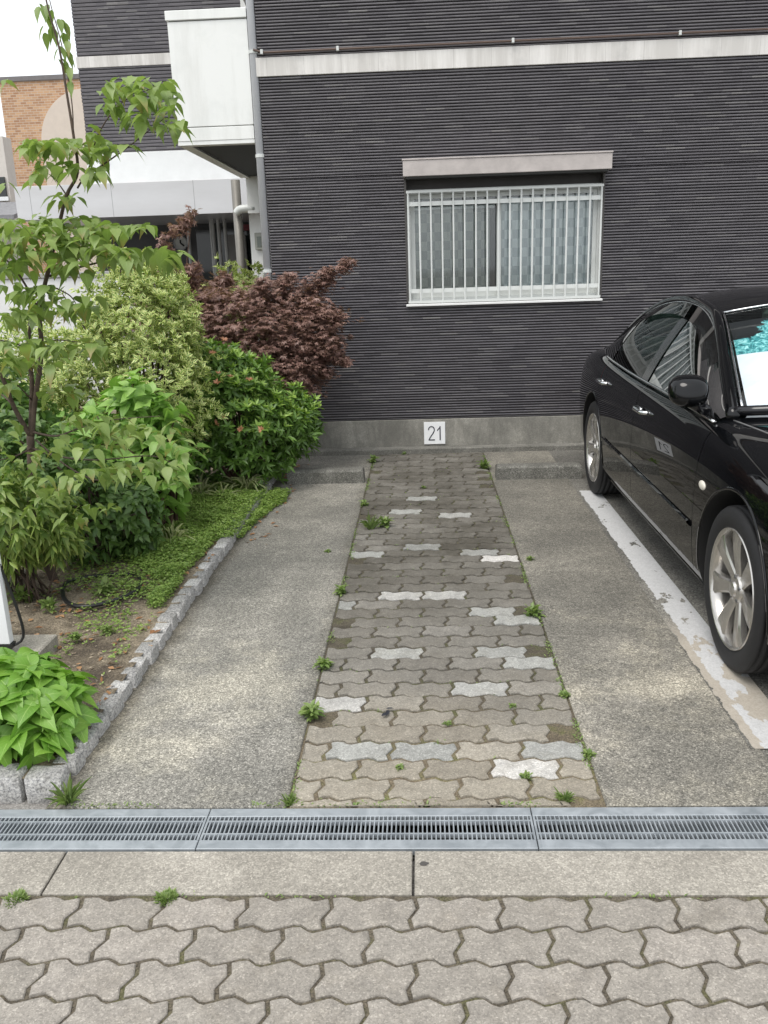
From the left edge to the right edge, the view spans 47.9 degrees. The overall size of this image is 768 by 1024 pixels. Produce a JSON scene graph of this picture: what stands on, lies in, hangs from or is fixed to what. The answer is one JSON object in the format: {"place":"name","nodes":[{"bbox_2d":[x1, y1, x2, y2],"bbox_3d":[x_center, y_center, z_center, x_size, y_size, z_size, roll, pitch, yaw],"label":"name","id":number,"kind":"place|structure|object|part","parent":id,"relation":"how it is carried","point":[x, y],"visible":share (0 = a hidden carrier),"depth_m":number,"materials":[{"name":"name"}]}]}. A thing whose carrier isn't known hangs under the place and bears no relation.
{"place":"outdoors","nodes":[
{"label":"outdoors","id":0,"kind":"place"},
{"bbox_2d":[0,0,78,136],"label":"sky","id":1,"kind":"structure","parent":0,"point":[22,53],"materials":[{"name":"white"}]},
{"bbox_2d":[4,401,267,778],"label":"soil","id":2,"kind":"structure","parent":0,"point":[85,651],"depth_m":4.05,"materials":[{"name":"brown soil"}]},
{"bbox_2d":[6,581,33,604],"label":"weed","id":3,"kind":"object","parent":2,"relation":"on","point":[20,594],"visible":0.8,"depth_m":4.26,"materials":[{"name":"green plant"}]},
{"bbox_2d":[12,634,58,654],"bbox_3d":[-1.645,0.626,3.622,0.435,0.095,0.340,-1,16,3],"label":"concrete block","id":4,"kind":"object","parent":2,"relation":"on","point":[42,644],"depth_m":3.69,"materials":[{"name":"grey concrete"}]},
{"bbox_2d":[0,557,24,649],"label":"sign board","id":5,"kind":"object","parent":4,"relation":"on","point":[6,638],"visible":0.94,"depth_m":3.52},
{"bbox_2d":[0,340,74,550],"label":"shade shrub","id":6,"kind":"object","parent":2,"relation":"on","point":[48,417],"visible":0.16,"depth_m":5.09,"materials":[{"name":"green plant"}]},
{"bbox_2d":[0,461,91,602],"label":"narrow leaf shrub","id":7,"kind":"object","parent":2,"relation":"on","point":[27,545],"visible":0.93,"depth_m":4.11,"materials":[{"name":"green plant"}]},
{"bbox_2d":[38,596,58,612],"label":"weed","id":8,"kind":"object","parent":2,"relation":"on","point":[48,603],"visible":1,"depth_m":4.16,"materials":[{"name":"green plant"}]},
{"bbox_2d":[0,288,99,462],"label":"variegated shrub","id":9,"kind":"object","parent":2,"relation":"on","point":[15,333],"visible":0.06,"depth_m":6.29,"materials":[{"name":"green plant"}]},
{"bbox_2d":[0,646,102,770],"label":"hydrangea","id":10,"kind":"object","parent":2,"relation":"on","point":[46,713],"visible":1,"depth_m":2.88,"materials":[{"name":"green plant"}]},
{"bbox_2d":[67,631,81,640],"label":"weed","id":11,"kind":"object","parent":2,"relation":"on","point":[77,636],"visible":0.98,"depth_m":3.80,"materials":[{"name":"green plant"}]},
{"bbox_2d":[0,423,173,569],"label":"shade shrub","id":12,"kind":"object","parent":2,"relation":"on","point":[104,539],"visible":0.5,"depth_m":4.73,"materials":[{"name":"green plant"}]},
{"bbox_2d":[0,0,196,580],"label":"dogwood tree","id":13,"kind":"object","parent":2,"relation":"on","point":[92,237],"visible":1,"depth_m":3.80,"materials":[{"name":"green plant"}]},
{"bbox_2d":[6,552,194,696],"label":"bark chips","id":14,"kind":"object","parent":2,"relation":"on","point":[89,620],"visible":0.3,"depth_m":4.07,"materials":[{"name":"brown wood"}]},
{"bbox_2d":[60,572,142,608],"bbox_3d":[-1.458,0.396,4.406,0.437,0.022,0.478,-1,16,3],"label":"hose","id":15,"kind":"object","parent":2,"relation":"on","point":[75,605],"visible":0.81,"depth_m":4.33,"materials":[{"name":"black rubber"}]},
{"bbox_2d":[93,574,116,595],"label":"weed","id":16,"kind":"object","parent":2,"relation":"on","point":[103,588],"visible":0.99,"depth_m":4.36,"materials":[{"name":"green plant"}]},
{"bbox_2d":[99,623,113,636],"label":"weed","id":17,"kind":"object","parent":2,"relation":"on","point":[106,628],"visible":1,"depth_m":3.88,"materials":[{"name":"green plant"}]},
{"bbox_2d":[17,239,228,490],"bbox_3d":[-1.784,-0.925,5.927,1.456,1.807,1.139,-1,16,3],"label":"variegated shrub","id":18,"kind":"object","parent":2,"relation":"on","point":[177,352],"visible":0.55,"depth_m":5.67,"materials":[{"name":"green plant"}]},
{"bbox_2d":[49,368,210,527],"bbox_3d":[-1.558,-0.370,5.343,0.910,1.019,0.875,-1,16,3],"label":"broadleaf bush","id":19,"kind":"object","parent":2,"relation":"on","point":[137,399],"visible":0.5,"depth_m":5.20,"materials":[{"name":"green plant"}]},
{"bbox_2d":[112,519,152,559],"bbox_3d":[-1.493,0.190,5.010,0.409,0.246,0.522,-1,16,3],"label":"grass clump","id":20,"kind":"object","parent":2,"relation":"on","point":[123,534],"visible":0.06,"depth_m":4.97,"materials":[{"name":"green plant"}]},
{"bbox_2d":[8,464,308,704],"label":"leaf litter","id":21,"kind":"object","parent":2,"relation":"on","point":[100,658],"visible":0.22,"depth_m":4.18,"materials":[{"name":"plant"}]},
{"bbox_2d":[82,205,239,367],"bbox_3d":[-1.941,-1.532,7.568,1.439,2.152,0.697,-1,16,3],"label":"red maple","id":22,"kind":"object","parent":2,"relation":"on","point":[223,279],"visible":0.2,"depth_m":7.28,"materials":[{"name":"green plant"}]},
{"bbox_2d":[39,475,290,684],"bbox_3d":[-1.404,0.197,5.058,1.340,0.132,3.519,-1,16,3],"label":"clover","id":23,"kind":"object","parent":2,"relation":"on","point":[214,511],"visible":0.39,"depth_m":4.91,"materials":[{"name":"green plant"}]},
{"bbox_2d":[150,520,194,549],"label":"grass clump","id":24,"kind":"object","parent":2,"relation":"on","point":[170,532],"visible":0.51,"depth_m":5.13,"materials":[{"name":"green plant"}]},
{"bbox_2d":[175,470,226,496],"bbox_3d":[-1.342,-0.178,6.268,0.496,0.241,0.469,-1,16,3],"label":"grass clump","id":25,"kind":"object","parent":2,"relation":"on","point":[204,484],"visible":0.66,"depth_m":6.21,"materials":[{"name":"green plant"}]},
{"bbox_2d":[168,252,269,416],"bbox_3d":[-1.485,-1.648,8.589,1.426,1.807,0.909,-1,16,3],"label":"variegated shrub","id":26,"kind":"object","parent":2,"relation":"on","point":[239,277],"visible":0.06,"depth_m":8.29,"materials":[{"name":"green plant"}]},
{"bbox_2d":[203,481,244,501],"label":"grass clump","id":27,"kind":"object","parent":2,"relation":"on","point":[213,492],"visible":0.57,"depth_m":6.08,"materials":[{"name":"green plant"}]},
{"bbox_2d":[157,335,326,486],"bbox_3d":[-1.146,-0.753,6.446,1.382,1.170,1.203,-1,16,3],"label":"azalea bush","id":28,"kind":"object","parent":2,"relation":"on","point":[272,438],"visible":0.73,"depth_m":6.23,"materials":[{"name":"green plant"}]},
{"bbox_2d":[219,469,268,492],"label":"grass clump","id":29,"kind":"object","parent":2,"relation":"on","point":[241,482],"visible":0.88,"depth_m":6.30,"materials":[{"name":"green plant"}]},
{"bbox_2d":[166,256,365,457],"bbox_3d":[-0.956,-1.179,7.048,1.644,1.694,1.040,-1,16,3],"label":"red maple","id":30,"kind":"object","parent":2,"relation":"on","point":[310,351],"visible":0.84,"depth_m":6.77,"materials":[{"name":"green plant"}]},
{"bbox_2d":[0,798,414,895],"bbox_3d":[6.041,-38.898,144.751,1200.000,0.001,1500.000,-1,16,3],"label":"ground","id":31,"kind":"structure","parent":0,"point":[25,805],"depth_m":2.75,"materials":[{"name":"grey concrete"}]},
{"bbox_2d":[0,136,28,273],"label":"cream building","id":32,"kind":"structure","parent":31,"relation":"on","point":[8,209],"depth_m":22.89,"materials":[{"name":"concrete"}]},
{"bbox_2d":[0,177,8,200],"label":"window","id":33,"kind":"structure","parent":32,"relation":"in","point":[3,195],"depth_m":22.92,"materials":[{"name":"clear glass"}]},
{"bbox_2d":[0,852,65,895],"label":"kerb","id":34,"kind":"structure","parent":31,"relation":"on","point":[31,873],"depth_m":2.40,"materials":[{"name":"concrete"}]},
{"bbox_2d":[0,74,97,272],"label":"brick building","id":35,"kind":"structure","parent":31,"relation":"on","point":[36,107],"depth_m":28.00,"materials":[{"name":"beige brick"}]},
{"bbox_2d":[0,271,168,400],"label":"garden wall","id":36,"kind":"structure","parent":31,"relation":"on","point":[68,283],"depth_m":11.03,"materials":[{"name":"white paint"}]},
{"bbox_2d":[0,469,282,803],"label":"granite edging","id":37,"kind":"object","parent":31,"relation":"on","point":[35,786],"visible":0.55,"depth_m":3.23,"materials":[{"name":"grey stone"}]},
{"bbox_2d":[14,0,271,315],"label":"entrance wing","id":38,"kind":"structure","parent":31,"relation":"on","point":[161,186],"depth_m":11.88,"materials":[{"name":"white paint"}]},
{"bbox_2d":[174,236,187,249],"bbox_3d":[-3.271,-4.327,13.913,0.221,0.221,0.055,-1,16,3],"label":"wall clock","id":39,"kind":"object","parent":38,"relation":"attached to","point":[180,243],"depth_m":13.90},
{"bbox_2d":[196,229,252,315],"bbox_3d":[-2.379,-3.505,14.229,1.250,2.200,0.040,-1,16,3],"label":"entrance door","id":40,"kind":"structure","parent":38,"relation":"in","point":[202,236],"depth_m":14.01,"materials":[{"name":"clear glass"}]},
{"bbox_2d":[45,455,371,809],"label":"concrete strip","id":41,"kind":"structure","parent":31,"relation":"on","point":[209,716],"depth_m":3.51,"materials":[{"name":"grey concrete"}]},
{"bbox_2d":[43,772,91,807],"bbox_3d":[-0.985,0.868,2.681,0.133,0.101,0.158,-1,16,3],"label":"weed","id":42,"kind":"object","parent":41,"relation":"on","point":[71,795],"visible":1,"depth_m":2.69,"materials":[{"name":"green plant"}]},
{"bbox_2d":[312,656,334,671],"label":"weed","id":43,"kind":"object","parent":41,"relation":"on","point":[325,663],"visible":1,"depth_m":3.55,"materials":[{"name":"green plant"}]},
{"bbox_2d":[287,467,364,484],"bbox_3d":[-0.451,-0.286,6.736,0.598,0.102,0.140,-1,16,3],"label":"wheel stop","id":44,"kind":"object","parent":41,"relation":"on","point":[334,475],"visible":0.9,"depth_m":6.67,"materials":[{"name":"concrete"}]},
{"bbox_2d":[42,851,412,895],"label":"kerb","id":45,"kind":"structure","parent":31,"relation":"on","point":[324,873],"depth_m":2.36,"materials":[{"name":"concrete"}]},
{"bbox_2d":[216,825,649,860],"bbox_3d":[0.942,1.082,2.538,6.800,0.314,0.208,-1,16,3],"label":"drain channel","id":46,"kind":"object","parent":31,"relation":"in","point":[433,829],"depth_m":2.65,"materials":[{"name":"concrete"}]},
{"bbox_2d":[0,809,210,853],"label":"drain grating","id":47,"kind":"object","parent":46,"relation":"on","point":[115,830],"visible":0.98,"depth_m":2.57,"materials":[{"name":"metal"}]},
{"bbox_2d":[196,808,537,854],"bbox_3d":[-0.048,0.937,2.539,0.970,0.025,0.191,-1,16,3],"label":"drain grating","id":48,"kind":"object","parent":46,"relation":"on","point":[222,826],"visible":1,"depth_m":2.53,"materials":[{"name":"metal"}]},
{"bbox_2d":[531,807,767,850],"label":"drain grating","id":49,"kind":"object","parent":46,"relation":"on","point":[708,828],"visible":0.98,"depth_m":2.50,"materials":[{"name":"metal"}]},
{"bbox_2d":[164,0,767,455],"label":"apartment building","id":50,"kind":"structure","parent":31,"relation":"on","point":[518,210],"depth_m":7.13,"materials":[{"name":"tile"}]},
{"bbox_2d":[424,422,444,443],"bbox_3d":[0.451,-0.705,7.715,0.188,0.198,0.012,-1,16,3],"label":"number plate","id":51,"kind":"object","parent":50,"relation":"on","point":[434,432],"visible":1,"depth_m":7.71,"materials":[{"name":"white plastic"}]},
{"bbox_2d":[404,173,605,306],"bbox_3d":[1.009,-2.309,7.322,1.662,1.070,0.205,-1,16,3],"label":"window","id":52,"kind":"structure","parent":50,"relation":"in","point":[515,239],"depth_m":7.35,"materials":[{"name":"white metal"}]},
{"bbox_2d":[415,851,767,896],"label":"kerb","id":53,"kind":"structure","parent":31,"relation":"on","point":[602,873],"depth_m":2.31,"materials":[{"name":"concrete"}]},
{"bbox_2d":[483,451,767,806],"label":"tyre track","id":54,"kind":"structure","parent":31,"relation":"on","point":[657,727],"depth_m":3.44,"materials":[{"name":"grey concrete"}]},
{"bbox_2d":[524,602,545,618],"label":"weed","id":55,"kind":"object","parent":54,"relation":"on","point":[534,610],"visible":1,"depth_m":4.01,"materials":[{"name":"green plant"}]},
{"bbox_2d":[495,462,581,479],"bbox_3d":[1.187,-0.318,6.659,0.653,0.102,0.140,-1,16,3],"label":"wheel stop","id":56,"kind":"object","parent":54,"relation":"on","point":[551,470],"visible":1,"depth_m":6.60,"materials":[{"name":"concrete"}]},
{"bbox_2d":[583,748,596,760],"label":"weed","id":57,"kind":"object","parent":54,"relation":"on","point":[589,753],"visible":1,"depth_m":2.86,"materials":[{"name":"green plant"}]},
{"bbox_2d":[0,896,767,1023],"bbox_3d":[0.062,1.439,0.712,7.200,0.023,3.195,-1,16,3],"label":"pavement","id":58,"kind":"structure","parent":0,"point":[65,979],"depth_m":2.04,"materials":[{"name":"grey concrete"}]},
{"bbox_2d":[1,888,29,908],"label":"weed","id":59,"kind":"object","parent":58,"relation":"on","point":[19,893],"visible":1,"depth_m":2.29,"materials":[{"name":"green plant"}]},
{"bbox_2d":[153,886,178,905],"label":"weed","id":60,"kind":"object","parent":58,"relation":"on","point":[163,896],"visible":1,"depth_m":2.28,"materials":[{"name":"green plant"}]},
{"bbox_2d":[287,452,605,810],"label":"driveway paving","id":61,"kind":"structure","parent":0,"point":[379,687],"depth_m":3.56,"materials":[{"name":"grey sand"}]},
{"bbox_2d":[279,791,298,805],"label":"weed","id":62,"kind":"object","parent":61,"relation":"on","point":[291,799],"visible":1,"depth_m":2.67,"materials":[{"name":"green plant"}]},
{"bbox_2d":[298,699,325,721],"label":"weed","id":63,"kind":"object","parent":61,"relation":"on","point":[310,711],"visible":1,"depth_m":3.16,"materials":[{"name":"green plant"}]},
{"bbox_2d":[332,585,346,596],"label":"weed","id":64,"kind":"object","parent":61,"relation":"on","point":[340,590],"visible":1,"depth_m":4.38,"materials":[{"name":"green plant"}]},
{"bbox_2d":[359,499,368,506],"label":"weed","id":65,"kind":"object","parent":61,"relation":"on","point":[364,503],"visible":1,"depth_m":6.02,"materials":[{"name":"green plant"}]},
{"bbox_2d":[357,512,383,529],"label":"weed","id":66,"kind":"object","parent":61,"relation":"on","point":[372,523],"visible":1,"depth_m":5.44,"materials":[{"name":"green plant"}]},
{"bbox_2d":[366,454,378,462],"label":"weed","id":67,"kind":"object","parent":61,"relation":"on","point":[373,458],"visible":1,"depth_m":7.36,"materials":[{"name":"green plant"}]},
{"bbox_2d":[376,515,393,527],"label":"weed","id":68,"kind":"object","parent":61,"relation":"on","point":[386,521],"visible":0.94,"depth_m":5.50,"materials":[{"name":"green plant"}]},
{"bbox_2d":[382,707,391,715],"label":"dead leaf","id":69,"kind":"object","parent":61,"relation":"on","point":[387,712],"visible":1,"depth_m":3.17,"materials":[{"name":"grey plant"}]},
{"bbox_2d":[61,455,715,898],"bbox_3d":[0.266,0.230,4.982,2.355,0.011,5.719,-1,16,3],"label":"moss","id":70,"kind":"object","parent":61,"relation":"on","point":[437,741],"visible":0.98,"depth_m":2.82,"materials":[{"name":"green plant"}]},
{"bbox_2d":[395,763,405,769],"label":"weed","id":71,"kind":"object","parent":61,"relation":"on","point":[398,765],"visible":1,"depth_m":2.83,"materials":[{"name":"green plant"}]},
{"bbox_2d":[442,720,451,725],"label":"weed","id":72,"kind":"object","parent":61,"relation":"on","point":[448,722],"visible":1,"depth_m":3.10,"materials":[{"name":"green plant"}]},
{"bbox_2d":[476,458,490,469],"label":"weed","id":73,"kind":"object","parent":61,"relation":"on","point":[485,465],"visible":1,"depth_m":6.98,"materials":[{"name":"green plant"}]},
{"bbox_2d":[508,703,516,708],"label":"weed","id":74,"kind":"object","parent":61,"relation":"on","point":[513,705],"visible":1,"depth_m":3.21,"materials":[{"name":"green plant"}]},
{"bbox_2d":[519,770,533,779],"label":"weed","id":75,"kind":"object","parent":61,"relation":"on","point":[525,774],"visible":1,"depth_m":2.76,"materials":[{"name":"green plant"}]},
{"bbox_2d":[553,786,575,802],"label":"weed","id":76,"kind":"object","parent":61,"relation":"on","point":[567,796],"visible":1,"depth_m":2.63,"materials":[{"name":"green plant"}]},
{"bbox_2d":[558,689,570,698],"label":"weed","id":77,"kind":"object","parent":61,"relation":"on","point":[564,692],"visible":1,"depth_m":3.27,"materials":[{"name":"green plant"}]},
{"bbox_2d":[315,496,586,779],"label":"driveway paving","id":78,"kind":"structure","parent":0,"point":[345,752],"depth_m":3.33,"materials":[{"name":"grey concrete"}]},
{"bbox_2d":[549,450,767,759],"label":"parking lane","id":79,"kind":"structure","parent":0,"point":[683,577],"depth_m":4.93,"materials":[{"name":"concrete"}]},
{"bbox_2d":[576,490,767,748],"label":"parking line","id":80,"kind":"object","parent":79,"relation":"on","point":[741,698],"visible":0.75,"depth_m":3.81,"materials":[{"name":"white paint"}]},
{"bbox_2d":[580,286,767,673],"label":"parked car","id":81,"kind":"object","parent":79,"relation":"on","point":[674,410],"visible":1,"depth_m":4.02,"materials":[{"name":"black paint"}]},
{"bbox_3d":[1.595,-1.064,5.195,0.274,0.423,0.895,-1,16,3],"label":"side window","id":82,"kind":"part","parent":81,"relation":"part of","materials":[{"name":"black glass"}]},
{"bbox_3d":[1.550,-0.755,4.180,0.270,0.457,1.094,-1,16,3],"label":"side window","id":83,"kind":"part","parent":81,"relation":"part of","materials":[{"name":"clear glass"}]},
{"bbox_3d":[2.307,-1.304,5.838,1.254,0.374,0.879,-1,16,3],"label":"rear window","id":84,"kind":"part","parent":81,"relation":"part of","materials":[{"name":"glass"}]}
]}

